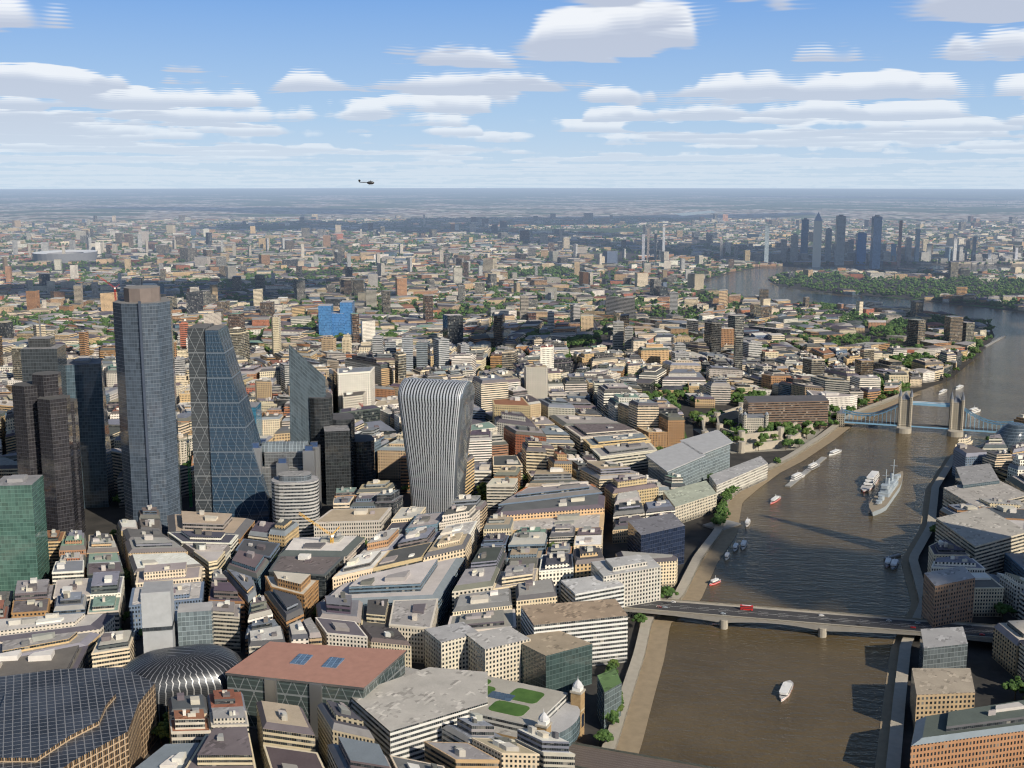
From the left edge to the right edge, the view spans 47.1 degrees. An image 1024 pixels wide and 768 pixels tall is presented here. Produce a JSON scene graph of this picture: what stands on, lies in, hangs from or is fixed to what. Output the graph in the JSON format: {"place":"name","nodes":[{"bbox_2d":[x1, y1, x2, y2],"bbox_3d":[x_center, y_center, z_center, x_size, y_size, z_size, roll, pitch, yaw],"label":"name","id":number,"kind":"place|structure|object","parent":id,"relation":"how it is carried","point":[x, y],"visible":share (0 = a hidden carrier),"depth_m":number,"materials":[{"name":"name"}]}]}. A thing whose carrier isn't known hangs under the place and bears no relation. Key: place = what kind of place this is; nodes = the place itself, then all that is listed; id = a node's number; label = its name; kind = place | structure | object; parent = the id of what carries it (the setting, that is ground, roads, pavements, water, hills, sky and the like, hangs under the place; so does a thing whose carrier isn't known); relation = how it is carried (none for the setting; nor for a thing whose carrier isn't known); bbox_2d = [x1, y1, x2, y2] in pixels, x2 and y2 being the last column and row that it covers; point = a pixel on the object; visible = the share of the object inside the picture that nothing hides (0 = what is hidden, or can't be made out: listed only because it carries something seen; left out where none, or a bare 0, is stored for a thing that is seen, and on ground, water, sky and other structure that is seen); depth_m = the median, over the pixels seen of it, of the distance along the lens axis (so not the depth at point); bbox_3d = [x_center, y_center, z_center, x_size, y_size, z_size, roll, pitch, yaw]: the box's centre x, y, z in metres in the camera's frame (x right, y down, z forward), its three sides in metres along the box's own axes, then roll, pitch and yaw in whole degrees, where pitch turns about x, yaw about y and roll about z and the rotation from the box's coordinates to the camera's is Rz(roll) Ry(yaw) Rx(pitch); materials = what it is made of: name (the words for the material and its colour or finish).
{"place":"outdoors","nodes":[
{"label":"outdoors","id":0,"kind":"place"},
{"bbox_2d":[358,180,373,183],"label":"helicopter","id":1,"kind":"object","parent":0,"point":[370,182],"visible":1,"depth_m":802.16,"materials":[{"name":"black metal"}]},
{"bbox_2d":[0,188,1023,767],"bbox_3d":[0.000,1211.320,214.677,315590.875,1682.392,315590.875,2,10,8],"label":"ground","id":2,"kind":"structure","parent":0,"point":[990,674],"depth_m":13398.11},
{"bbox_2d":[97,275,362,542],"bbox_3d":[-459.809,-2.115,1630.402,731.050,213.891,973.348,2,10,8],"label":"tower cranes","id":3,"kind":"object","parent":2,"relation":"on","point":[191,505],"visible":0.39,"depth_m":1389.84,"materials":[{"name":"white metal"}]},
{"bbox_2d":[0,285,761,591],"bbox_3d":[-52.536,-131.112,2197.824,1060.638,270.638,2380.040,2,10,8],"label":"skyscrapers","id":4,"kind":"structure","parent":2,"relation":"on","point":[62,479],"depth_m":1312.01,"materials":[{"name":"grey glass"}]},
{"bbox_2d":[0,213,1023,767],"bbox_3d":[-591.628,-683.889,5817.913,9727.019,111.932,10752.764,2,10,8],"label":"city blocks","id":5,"kind":"structure","parent":2,"relation":"on","point":[578,445],"depth_m":1668.02,"materials":[{"name":"beige concrete"}]},
{"bbox_2d":[0,395,1023,767],"bbox_3d":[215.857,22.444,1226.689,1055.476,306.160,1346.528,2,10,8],"label":"buildings","id":6,"kind":"structure","parent":2,"relation":"on","point":[508,681],"depth_m":867.75,"materials":[{"name":"beige concrete"}]},
{"bbox_2d":[0,201,1023,744],"bbox_3d":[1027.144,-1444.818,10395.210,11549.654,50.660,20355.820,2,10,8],"label":"trees","id":7,"kind":"object","parent":2,"relation":"on","point":[718,517],"visible":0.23,"depth_m":3839.84,"materials":[{"name":"green plant"}]},
{"bbox_2d":[12,212,1023,452],"bbox_3d":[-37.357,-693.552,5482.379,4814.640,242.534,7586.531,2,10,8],"label":"buildings","id":8,"kind":"structure","parent":2,"relation":"on","point":[752,423],"depth_m":5227.64,"materials":[{"name":"stone"},{"name":"painted metal"},{"name":"glass"}]},
{"bbox_2d":[569,335,1013,767],"bbox_3d":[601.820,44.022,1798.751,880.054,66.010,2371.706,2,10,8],"label":"river works","id":9,"kind":"structure","parent":2,"relation":"on","point":[639,687],"depth_m":1030.53,"materials":[{"name":"grey concrete"}]},
{"bbox_2d":[639,211,1023,767],"bbox_3d":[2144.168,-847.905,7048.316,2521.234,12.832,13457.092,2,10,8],"label":"river thames","id":10,"kind":"structure","parent":2,"relation":"in","point":[820,538],"depth_m":1126.94,"materials":[{"name":"liquid"}]},
{"bbox_2d":[0,0,1023,188],"label":"sky","id":11,"kind":"structure","parent":0,"point":[95,94],"materials":[{"name":"blue"}]},
{"bbox_2d":[26,219,1019,743],"bbox_3d":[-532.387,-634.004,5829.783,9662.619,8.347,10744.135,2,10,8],"label":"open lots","id":12,"kind":"structure","parent":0,"point":[696,295],"depth_m":4445.55,"materials":[{"name":"green plant"}]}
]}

